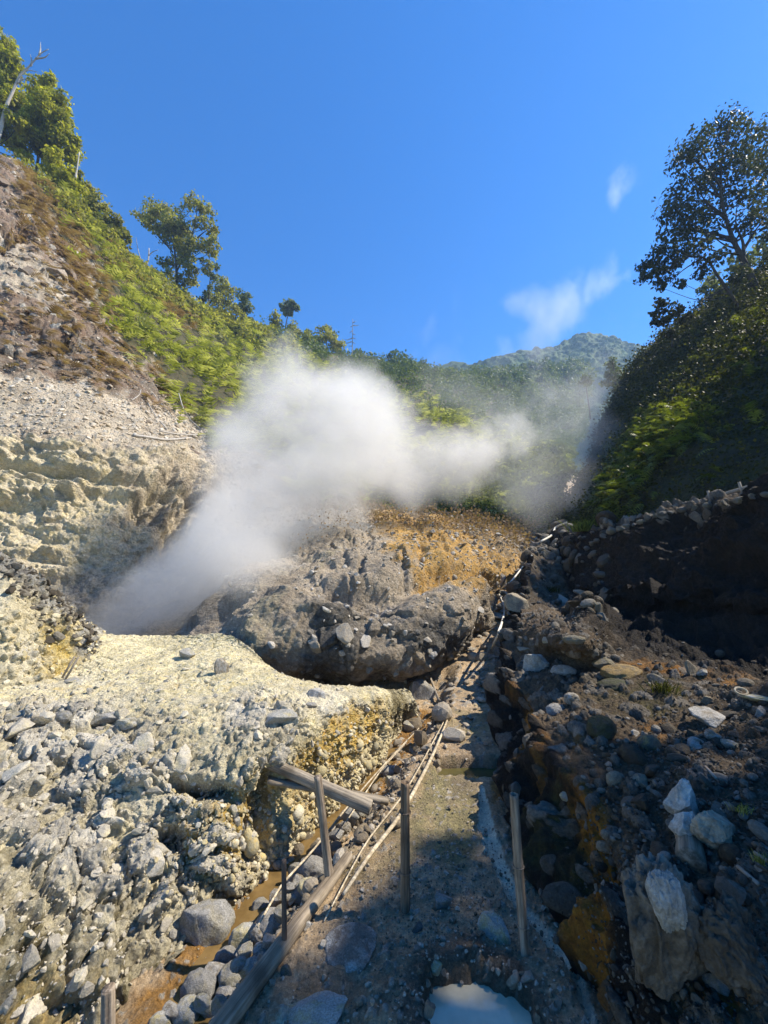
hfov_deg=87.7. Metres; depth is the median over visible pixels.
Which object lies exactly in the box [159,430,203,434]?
dead branch
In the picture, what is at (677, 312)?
young tree
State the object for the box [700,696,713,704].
boulder
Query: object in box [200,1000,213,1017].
stone
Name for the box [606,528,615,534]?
stone
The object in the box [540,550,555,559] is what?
boulder
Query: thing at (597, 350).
mountain
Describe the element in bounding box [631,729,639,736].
boulder
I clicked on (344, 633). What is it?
rubble
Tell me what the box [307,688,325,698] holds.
boulder
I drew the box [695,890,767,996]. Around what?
layered boulder
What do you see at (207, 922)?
boulder
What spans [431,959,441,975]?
boulder
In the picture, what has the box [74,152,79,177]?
white snag
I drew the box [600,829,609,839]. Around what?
boulder
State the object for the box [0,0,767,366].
sky
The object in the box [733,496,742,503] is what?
stone
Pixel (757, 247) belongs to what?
young tree
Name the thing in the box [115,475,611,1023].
ground
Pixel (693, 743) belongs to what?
boulder
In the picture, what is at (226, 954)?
stone
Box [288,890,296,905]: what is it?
stone
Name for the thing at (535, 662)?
boulder
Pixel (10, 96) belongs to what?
bare tree
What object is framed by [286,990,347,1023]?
stone slab
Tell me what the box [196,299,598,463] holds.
woodland
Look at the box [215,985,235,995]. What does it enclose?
stone
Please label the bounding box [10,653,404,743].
rubble
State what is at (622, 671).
boulder
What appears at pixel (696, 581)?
bank
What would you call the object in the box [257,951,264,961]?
stone
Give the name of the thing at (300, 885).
stone
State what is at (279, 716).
boulder
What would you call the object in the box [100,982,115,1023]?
stump post
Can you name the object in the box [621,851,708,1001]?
layered boulder
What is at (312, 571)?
rubble
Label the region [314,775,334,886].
wooden post
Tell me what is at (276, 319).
ridge tree
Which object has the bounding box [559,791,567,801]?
boulder
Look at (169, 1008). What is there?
stone
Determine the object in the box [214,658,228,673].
boulder
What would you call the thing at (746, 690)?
bamboo ring
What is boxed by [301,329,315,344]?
ridge tree
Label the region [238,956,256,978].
stone
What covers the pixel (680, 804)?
white boulder
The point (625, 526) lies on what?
stone
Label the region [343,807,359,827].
stone
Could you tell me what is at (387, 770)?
boulder
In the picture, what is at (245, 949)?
stone
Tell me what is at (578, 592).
boulder
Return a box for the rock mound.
[127,507,534,685]
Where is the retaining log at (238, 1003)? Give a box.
[209,851,352,1023]
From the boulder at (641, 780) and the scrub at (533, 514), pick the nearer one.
the boulder at (641, 780)
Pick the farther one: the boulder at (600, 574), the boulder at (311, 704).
the boulder at (600, 574)
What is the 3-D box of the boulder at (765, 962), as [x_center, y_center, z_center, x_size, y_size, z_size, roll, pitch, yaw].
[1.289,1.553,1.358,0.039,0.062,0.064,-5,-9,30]
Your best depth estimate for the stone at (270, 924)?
2.28 m
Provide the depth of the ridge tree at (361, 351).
95.06 m
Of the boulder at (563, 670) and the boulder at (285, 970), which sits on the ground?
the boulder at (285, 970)
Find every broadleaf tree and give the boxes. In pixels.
[633,229,757,322]
[650,99,767,294]
[746,112,767,261]
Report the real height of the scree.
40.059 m
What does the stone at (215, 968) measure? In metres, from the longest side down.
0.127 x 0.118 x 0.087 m
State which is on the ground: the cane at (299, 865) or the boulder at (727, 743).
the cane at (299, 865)
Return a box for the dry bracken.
[0,154,545,528]
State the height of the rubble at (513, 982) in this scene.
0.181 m
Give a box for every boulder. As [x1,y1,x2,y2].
[3,710,23,722]
[30,716,49,726]
[54,710,72,723]
[64,677,79,683]
[90,711,117,726]
[116,717,136,730]
[179,648,194,658]
[179,898,235,946]
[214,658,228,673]
[265,709,297,724]
[280,964,291,976]
[304,921,310,930]
[306,702,317,707]
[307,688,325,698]
[379,765,395,776]
[385,776,391,788]
[403,720,413,731]
[409,679,435,699]
[412,921,422,932]
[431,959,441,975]
[435,893,451,908]
[477,911,510,944]
[487,654,498,659]
[503,593,528,611]
[511,781,520,794]
[517,646,529,651]
[523,654,548,671]
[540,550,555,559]
[542,637,547,642]
[546,703,564,715]
[550,664,576,675]
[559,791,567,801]
[562,635,585,643]
[564,692,579,704]
[573,590,591,594]
[586,714,616,740]
[592,657,614,668]
[593,571,604,577]
[594,602,601,612]
[595,861,607,872]
[596,678,627,690]
[596,840,609,853]
[597,787,605,793]
[600,664,642,678]
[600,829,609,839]
[606,771,624,786]
[608,855,616,866]
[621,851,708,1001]
[630,773,647,788]
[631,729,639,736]
[637,734,661,750]
[646,673,666,682]
[663,778,698,836]
[684,660,696,674]
[686,736,703,750]
[688,706,725,727]
[689,810,735,849]
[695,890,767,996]
[696,669,707,675]
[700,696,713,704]
[702,972,729,996]
[704,732,722,740]
[720,739,738,747]
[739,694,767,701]
[755,705,765,717]
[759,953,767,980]
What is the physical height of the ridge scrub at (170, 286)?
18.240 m
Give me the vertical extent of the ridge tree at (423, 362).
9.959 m
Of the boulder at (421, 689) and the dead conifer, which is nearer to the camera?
the boulder at (421, 689)
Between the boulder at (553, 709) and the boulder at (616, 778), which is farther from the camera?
the boulder at (553, 709)
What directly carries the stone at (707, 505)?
on the bank at (696, 581)
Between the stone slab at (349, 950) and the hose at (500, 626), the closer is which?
the stone slab at (349, 950)
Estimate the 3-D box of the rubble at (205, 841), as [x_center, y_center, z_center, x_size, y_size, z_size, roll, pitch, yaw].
[-0.490,2.238,3.868,0.600,0.913,3.821,-5,-9,30]
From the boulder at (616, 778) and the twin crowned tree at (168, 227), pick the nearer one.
the boulder at (616, 778)
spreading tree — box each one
[80,180,132,251]
[234,287,255,322]
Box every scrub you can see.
[1,148,301,354]
[258,490,547,551]
[271,435,578,527]
[321,477,564,536]
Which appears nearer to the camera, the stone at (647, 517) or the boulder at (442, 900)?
the boulder at (442, 900)
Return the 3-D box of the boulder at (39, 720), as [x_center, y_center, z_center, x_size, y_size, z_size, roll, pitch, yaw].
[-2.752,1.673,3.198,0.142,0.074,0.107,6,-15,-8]
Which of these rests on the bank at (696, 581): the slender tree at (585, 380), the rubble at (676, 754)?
the rubble at (676, 754)
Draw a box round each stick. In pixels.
[61,656,74,677]
[65,657,79,678]
[429,677,439,701]
[704,765,717,779]
[736,864,759,885]
[753,851,767,862]
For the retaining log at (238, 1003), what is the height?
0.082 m
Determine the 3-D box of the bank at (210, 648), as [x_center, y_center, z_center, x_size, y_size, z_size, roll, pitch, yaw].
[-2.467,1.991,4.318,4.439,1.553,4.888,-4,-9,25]
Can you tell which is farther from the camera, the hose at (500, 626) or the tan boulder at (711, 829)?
the hose at (500, 626)
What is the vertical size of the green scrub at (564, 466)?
21.867 m
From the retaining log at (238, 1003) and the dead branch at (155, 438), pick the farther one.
the dead branch at (155, 438)
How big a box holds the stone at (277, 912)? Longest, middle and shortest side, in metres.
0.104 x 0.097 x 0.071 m
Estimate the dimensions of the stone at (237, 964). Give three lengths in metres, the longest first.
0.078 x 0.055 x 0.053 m
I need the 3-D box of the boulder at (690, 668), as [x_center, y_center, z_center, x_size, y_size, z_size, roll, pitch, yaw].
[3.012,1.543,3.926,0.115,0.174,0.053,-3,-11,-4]
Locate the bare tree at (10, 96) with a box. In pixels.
[0,42,48,138]
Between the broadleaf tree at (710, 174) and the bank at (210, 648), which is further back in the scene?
the broadleaf tree at (710, 174)
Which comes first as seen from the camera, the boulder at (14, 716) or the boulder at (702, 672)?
the boulder at (14, 716)
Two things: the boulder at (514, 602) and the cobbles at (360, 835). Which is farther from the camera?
the boulder at (514, 602)
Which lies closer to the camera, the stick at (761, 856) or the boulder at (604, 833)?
the stick at (761, 856)
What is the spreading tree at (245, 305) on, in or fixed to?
on the hill at (108, 537)
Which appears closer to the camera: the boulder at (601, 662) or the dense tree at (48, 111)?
the boulder at (601, 662)
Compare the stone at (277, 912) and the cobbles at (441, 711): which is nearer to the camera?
the stone at (277, 912)
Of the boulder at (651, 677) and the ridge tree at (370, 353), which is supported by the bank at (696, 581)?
the boulder at (651, 677)
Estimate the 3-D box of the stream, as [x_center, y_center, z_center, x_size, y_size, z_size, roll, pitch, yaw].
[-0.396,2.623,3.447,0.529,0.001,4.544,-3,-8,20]
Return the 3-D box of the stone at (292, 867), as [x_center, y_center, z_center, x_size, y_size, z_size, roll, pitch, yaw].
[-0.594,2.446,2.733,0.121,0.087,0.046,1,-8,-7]
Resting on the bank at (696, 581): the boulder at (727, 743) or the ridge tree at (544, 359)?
the boulder at (727, 743)
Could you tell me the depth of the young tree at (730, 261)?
31.86 m
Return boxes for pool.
[429,982,532,1023]
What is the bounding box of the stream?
[162,746,397,1023]
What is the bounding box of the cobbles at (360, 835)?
[247,726,443,922]
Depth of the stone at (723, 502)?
6.16 m
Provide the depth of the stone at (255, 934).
2.25 m
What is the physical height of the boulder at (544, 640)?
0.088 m
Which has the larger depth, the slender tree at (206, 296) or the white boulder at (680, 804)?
the slender tree at (206, 296)
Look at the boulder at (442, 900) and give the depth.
2.14 m
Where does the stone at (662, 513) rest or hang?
on the bank at (696, 581)
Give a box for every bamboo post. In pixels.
[399,780,410,913]
[509,792,529,956]
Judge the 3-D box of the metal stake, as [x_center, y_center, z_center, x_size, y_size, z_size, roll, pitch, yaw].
[-0.474,1.944,1.901,0.025,0.520,0.025,-2,-8,0]
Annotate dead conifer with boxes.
[345,321,357,356]
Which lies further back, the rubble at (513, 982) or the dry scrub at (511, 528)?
the dry scrub at (511, 528)
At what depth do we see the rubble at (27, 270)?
21.80 m
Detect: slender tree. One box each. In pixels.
[196,253,220,306]
[577,374,594,418]
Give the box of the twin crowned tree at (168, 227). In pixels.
[129,189,222,289]
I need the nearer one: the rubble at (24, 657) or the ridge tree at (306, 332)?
the rubble at (24, 657)
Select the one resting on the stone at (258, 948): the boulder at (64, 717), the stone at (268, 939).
the stone at (268, 939)
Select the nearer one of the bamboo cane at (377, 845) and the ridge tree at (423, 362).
the bamboo cane at (377, 845)
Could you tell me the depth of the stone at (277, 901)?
2.50 m
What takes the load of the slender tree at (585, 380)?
on the hill at (108, 537)
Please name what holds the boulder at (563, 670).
on the bank at (696, 581)
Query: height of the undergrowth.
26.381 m
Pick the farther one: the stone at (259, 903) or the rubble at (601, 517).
the rubble at (601, 517)
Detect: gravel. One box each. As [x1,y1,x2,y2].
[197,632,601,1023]
[324,630,543,1023]
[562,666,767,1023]
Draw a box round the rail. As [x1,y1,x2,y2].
[699,485,746,500]
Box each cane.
[256,728,418,927]
[323,722,443,921]
[342,720,447,895]
[346,740,407,821]
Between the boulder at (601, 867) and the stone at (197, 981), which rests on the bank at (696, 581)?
the boulder at (601, 867)
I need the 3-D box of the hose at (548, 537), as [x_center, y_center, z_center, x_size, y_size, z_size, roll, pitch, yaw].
[5.908,0.713,13.628,0.636,0.778,2.568,-5,-10,33]
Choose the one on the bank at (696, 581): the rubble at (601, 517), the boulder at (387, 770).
the rubble at (601, 517)
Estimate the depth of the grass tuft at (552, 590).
9.51 m
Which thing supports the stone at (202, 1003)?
on the stone at (210, 1015)
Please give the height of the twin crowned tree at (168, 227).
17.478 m
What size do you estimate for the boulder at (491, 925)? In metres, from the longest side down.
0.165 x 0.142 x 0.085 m
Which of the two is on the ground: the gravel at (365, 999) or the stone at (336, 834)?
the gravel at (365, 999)
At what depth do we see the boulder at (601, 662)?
4.23 m
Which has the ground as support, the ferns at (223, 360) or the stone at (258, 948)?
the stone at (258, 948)
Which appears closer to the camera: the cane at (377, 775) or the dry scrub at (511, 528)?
the cane at (377, 775)
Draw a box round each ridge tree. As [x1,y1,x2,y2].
[266,309,283,329]
[284,319,302,338]
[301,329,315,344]
[314,324,348,350]
[353,348,372,365]
[367,350,379,365]
[385,349,408,364]
[417,357,432,367]
[514,363,528,369]
[524,361,540,369]
[539,357,554,365]
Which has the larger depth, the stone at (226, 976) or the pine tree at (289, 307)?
the pine tree at (289, 307)
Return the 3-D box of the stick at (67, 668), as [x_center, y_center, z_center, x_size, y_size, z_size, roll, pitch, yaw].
[-3.507,1.724,4.445,0.121,0.229,0.022,2,-8,-11]
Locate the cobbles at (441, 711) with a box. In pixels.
[382,588,505,774]
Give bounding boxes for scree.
[0,158,400,536]
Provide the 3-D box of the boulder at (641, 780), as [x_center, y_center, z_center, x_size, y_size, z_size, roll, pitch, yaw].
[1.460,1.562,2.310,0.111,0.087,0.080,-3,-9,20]
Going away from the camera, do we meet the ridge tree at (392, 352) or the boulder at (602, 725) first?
the boulder at (602, 725)
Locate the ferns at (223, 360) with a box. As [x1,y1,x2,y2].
[20,157,575,523]
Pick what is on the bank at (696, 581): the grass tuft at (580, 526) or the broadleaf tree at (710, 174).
the grass tuft at (580, 526)
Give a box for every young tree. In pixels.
[647,296,698,346]
[695,266,728,296]
[724,248,757,275]
[751,230,767,265]
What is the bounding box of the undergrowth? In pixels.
[543,253,767,532]
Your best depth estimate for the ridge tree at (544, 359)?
168.49 m
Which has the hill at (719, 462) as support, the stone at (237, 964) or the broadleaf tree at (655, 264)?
the broadleaf tree at (655, 264)
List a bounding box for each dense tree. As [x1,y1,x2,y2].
[0,26,42,163]
[15,68,89,210]
[209,276,246,320]
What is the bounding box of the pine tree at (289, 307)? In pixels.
[278,298,300,331]
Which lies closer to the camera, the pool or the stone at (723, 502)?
the pool
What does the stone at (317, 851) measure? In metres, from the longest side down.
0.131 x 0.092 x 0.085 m
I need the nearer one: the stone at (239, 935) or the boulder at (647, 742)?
the stone at (239, 935)
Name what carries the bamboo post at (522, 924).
on the ground
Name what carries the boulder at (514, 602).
on the bank at (696, 581)
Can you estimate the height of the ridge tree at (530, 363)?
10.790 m
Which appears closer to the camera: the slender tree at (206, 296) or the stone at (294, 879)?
the stone at (294, 879)
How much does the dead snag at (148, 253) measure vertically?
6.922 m
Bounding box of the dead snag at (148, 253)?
[136,239,156,264]
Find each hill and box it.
[0,155,580,634]
[591,285,767,521]
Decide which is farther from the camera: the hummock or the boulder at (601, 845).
the hummock
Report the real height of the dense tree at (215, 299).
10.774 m
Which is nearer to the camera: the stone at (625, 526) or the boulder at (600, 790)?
the boulder at (600, 790)
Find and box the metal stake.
[281,858,286,940]
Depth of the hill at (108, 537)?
12.26 m
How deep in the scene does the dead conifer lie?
94.53 m
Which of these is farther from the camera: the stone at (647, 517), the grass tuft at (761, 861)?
the stone at (647, 517)
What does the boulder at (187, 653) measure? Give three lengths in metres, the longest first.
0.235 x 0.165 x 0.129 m
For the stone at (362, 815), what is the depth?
3.40 m
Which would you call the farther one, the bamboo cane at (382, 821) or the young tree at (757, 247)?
the young tree at (757, 247)
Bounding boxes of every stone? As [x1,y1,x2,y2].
[147,1010,170,1023]
[162,1000,177,1021]
[172,994,199,1023]
[180,967,217,999]
[194,992,210,1014]
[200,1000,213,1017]
[204,961,225,978]
[211,994,226,1015]
[213,945,237,963]
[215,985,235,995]
[218,960,241,986]
[228,922,254,947]
[229,955,246,973]
[236,940,252,958]
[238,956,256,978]
[248,923,262,943]
[251,897,268,910]
[252,941,266,956]
[256,907,280,935]
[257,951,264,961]
[263,933,276,949]
[269,888,291,906]
[273,904,288,923]
[287,873,303,884]
[287,882,294,892]
[288,862,298,875]
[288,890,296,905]
[293,883,301,905]
[297,855,323,877]
[297,877,310,895]
[313,845,330,856]
[329,828,344,840]
[338,821,350,834]
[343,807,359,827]
[356,811,365,817]
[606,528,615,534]
[616,526,624,531]
[622,524,629,529]
[636,519,645,524]
[644,515,650,520]
[658,511,666,515]
[676,507,686,512]
[702,502,711,508]
[720,500,726,505]
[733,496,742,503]
[748,493,754,498]
[760,491,767,497]
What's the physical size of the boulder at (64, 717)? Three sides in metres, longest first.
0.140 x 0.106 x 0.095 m
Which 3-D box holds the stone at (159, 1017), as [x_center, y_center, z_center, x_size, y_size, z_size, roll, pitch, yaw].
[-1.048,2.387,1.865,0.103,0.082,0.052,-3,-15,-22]
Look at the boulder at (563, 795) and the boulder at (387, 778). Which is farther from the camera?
the boulder at (387, 778)
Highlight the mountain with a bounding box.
[439,331,648,474]
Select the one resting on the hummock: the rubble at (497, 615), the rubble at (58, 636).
the rubble at (58, 636)
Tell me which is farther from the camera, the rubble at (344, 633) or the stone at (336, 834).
the rubble at (344, 633)
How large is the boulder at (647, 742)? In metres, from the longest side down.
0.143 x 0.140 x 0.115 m
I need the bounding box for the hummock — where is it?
[0,552,105,688]
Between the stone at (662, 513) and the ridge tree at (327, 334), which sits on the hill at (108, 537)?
the ridge tree at (327, 334)
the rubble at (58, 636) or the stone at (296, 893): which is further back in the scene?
the rubble at (58, 636)
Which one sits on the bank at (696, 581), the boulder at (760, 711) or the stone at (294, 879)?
the boulder at (760, 711)
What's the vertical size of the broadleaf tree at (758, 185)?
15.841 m
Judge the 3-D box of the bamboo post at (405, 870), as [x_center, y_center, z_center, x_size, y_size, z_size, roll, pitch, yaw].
[0.114,1.867,2.168,0.067,0.745,0.067,0,-8,0]
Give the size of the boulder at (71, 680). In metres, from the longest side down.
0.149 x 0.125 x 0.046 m
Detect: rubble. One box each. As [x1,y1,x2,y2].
[0,177,547,529]
[0,554,100,654]
[0,595,105,684]
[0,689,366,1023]
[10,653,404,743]
[120,691,415,934]
[140,507,536,668]
[214,723,391,898]
[247,581,484,684]
[393,962,570,1023]
[466,494,567,653]
[496,638,767,1023]
[498,510,619,659]
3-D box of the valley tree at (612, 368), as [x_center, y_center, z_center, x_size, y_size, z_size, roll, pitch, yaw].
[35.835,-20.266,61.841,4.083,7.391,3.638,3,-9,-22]
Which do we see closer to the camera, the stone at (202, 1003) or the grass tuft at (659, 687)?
the stone at (202, 1003)
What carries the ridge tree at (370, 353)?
on the hill at (108, 537)
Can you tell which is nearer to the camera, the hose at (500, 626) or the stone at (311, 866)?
the stone at (311, 866)
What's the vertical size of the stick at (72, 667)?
0.229 m
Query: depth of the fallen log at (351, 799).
2.96 m
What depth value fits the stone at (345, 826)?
3.19 m
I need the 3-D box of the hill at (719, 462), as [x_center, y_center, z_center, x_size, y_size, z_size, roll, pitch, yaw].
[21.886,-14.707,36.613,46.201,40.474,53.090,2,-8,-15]
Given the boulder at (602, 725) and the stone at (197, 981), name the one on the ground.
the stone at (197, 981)
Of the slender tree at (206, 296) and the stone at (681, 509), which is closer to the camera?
the stone at (681, 509)
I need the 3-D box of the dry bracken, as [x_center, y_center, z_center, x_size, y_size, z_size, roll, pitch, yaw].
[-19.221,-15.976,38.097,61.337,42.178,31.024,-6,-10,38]
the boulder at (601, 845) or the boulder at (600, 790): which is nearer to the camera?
the boulder at (601, 845)
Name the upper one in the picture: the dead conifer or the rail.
the dead conifer
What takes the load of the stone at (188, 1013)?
on the ground
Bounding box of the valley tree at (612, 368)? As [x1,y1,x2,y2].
[598,356,623,393]
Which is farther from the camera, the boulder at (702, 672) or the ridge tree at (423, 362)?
the ridge tree at (423, 362)
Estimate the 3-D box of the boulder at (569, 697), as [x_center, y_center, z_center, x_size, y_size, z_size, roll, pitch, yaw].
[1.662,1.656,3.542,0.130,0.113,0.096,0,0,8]
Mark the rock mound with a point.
(296, 614)
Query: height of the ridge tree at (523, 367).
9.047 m
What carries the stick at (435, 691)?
on the ground
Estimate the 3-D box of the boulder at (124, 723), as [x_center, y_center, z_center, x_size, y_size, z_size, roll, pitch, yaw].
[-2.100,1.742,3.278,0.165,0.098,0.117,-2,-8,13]
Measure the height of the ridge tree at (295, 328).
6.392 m
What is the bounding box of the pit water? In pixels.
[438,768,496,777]
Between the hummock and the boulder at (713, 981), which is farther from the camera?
the hummock
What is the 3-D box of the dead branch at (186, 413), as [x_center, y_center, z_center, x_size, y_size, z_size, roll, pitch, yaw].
[-9.652,-5.003,19.390,2.290,2.369,0.457,-6,-10,35]
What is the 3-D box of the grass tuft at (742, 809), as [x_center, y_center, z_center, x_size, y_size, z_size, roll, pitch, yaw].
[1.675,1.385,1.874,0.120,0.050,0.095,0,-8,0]
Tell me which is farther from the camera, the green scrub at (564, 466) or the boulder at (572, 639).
the green scrub at (564, 466)
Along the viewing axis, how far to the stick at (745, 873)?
1.60 m
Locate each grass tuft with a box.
[546,585,560,592]
[559,517,599,531]
[636,679,687,695]
[725,803,754,815]
[746,850,767,866]
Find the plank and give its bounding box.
[267,776,388,804]
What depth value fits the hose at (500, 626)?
9.28 m
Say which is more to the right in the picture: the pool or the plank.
the pool
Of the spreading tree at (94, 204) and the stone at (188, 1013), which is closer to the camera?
the stone at (188, 1013)
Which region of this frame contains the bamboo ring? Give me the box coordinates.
[733,687,748,695]
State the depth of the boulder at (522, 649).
5.32 m
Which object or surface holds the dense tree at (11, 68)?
on the hill at (108, 537)
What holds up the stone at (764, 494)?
on the bank at (696, 581)
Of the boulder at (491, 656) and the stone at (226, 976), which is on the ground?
the boulder at (491, 656)
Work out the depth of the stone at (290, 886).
2.54 m
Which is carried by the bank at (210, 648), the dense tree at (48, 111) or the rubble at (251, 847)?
the rubble at (251, 847)
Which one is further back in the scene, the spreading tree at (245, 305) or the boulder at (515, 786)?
the spreading tree at (245, 305)
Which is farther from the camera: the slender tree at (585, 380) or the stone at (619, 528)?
the slender tree at (585, 380)
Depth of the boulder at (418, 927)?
2.00 m
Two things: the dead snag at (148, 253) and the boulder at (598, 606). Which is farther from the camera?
the dead snag at (148, 253)
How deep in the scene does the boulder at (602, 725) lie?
2.80 m
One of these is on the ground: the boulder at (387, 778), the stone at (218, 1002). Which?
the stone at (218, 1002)
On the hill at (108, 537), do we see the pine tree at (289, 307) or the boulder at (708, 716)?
the pine tree at (289, 307)
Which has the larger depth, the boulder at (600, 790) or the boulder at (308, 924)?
the boulder at (600, 790)
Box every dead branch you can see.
[133,434,191,440]
[147,402,166,428]
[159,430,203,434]
[178,393,200,428]
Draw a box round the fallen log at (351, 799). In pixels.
[266,763,372,814]
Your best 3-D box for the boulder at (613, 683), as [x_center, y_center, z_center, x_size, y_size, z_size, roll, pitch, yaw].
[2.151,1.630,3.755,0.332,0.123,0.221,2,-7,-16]
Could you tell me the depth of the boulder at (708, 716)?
2.87 m
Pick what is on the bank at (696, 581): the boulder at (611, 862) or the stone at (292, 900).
the boulder at (611, 862)
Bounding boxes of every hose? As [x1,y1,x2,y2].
[491,555,532,649]
[540,522,566,542]
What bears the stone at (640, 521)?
on the bank at (696, 581)
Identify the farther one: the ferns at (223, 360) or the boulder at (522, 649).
the ferns at (223, 360)
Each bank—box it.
[0,633,419,1023]
[483,472,767,1023]
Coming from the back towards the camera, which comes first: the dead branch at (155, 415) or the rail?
the dead branch at (155, 415)
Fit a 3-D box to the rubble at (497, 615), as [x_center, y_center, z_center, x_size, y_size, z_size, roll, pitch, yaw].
[9.072,0.021,39.906,20.769,14.224,64.025,-4,-9,27]
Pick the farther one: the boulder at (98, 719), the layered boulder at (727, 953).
the boulder at (98, 719)
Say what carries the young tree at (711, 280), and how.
on the hill at (719, 462)
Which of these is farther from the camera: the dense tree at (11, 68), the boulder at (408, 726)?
the dense tree at (11, 68)
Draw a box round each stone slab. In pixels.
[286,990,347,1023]
[325,922,376,973]

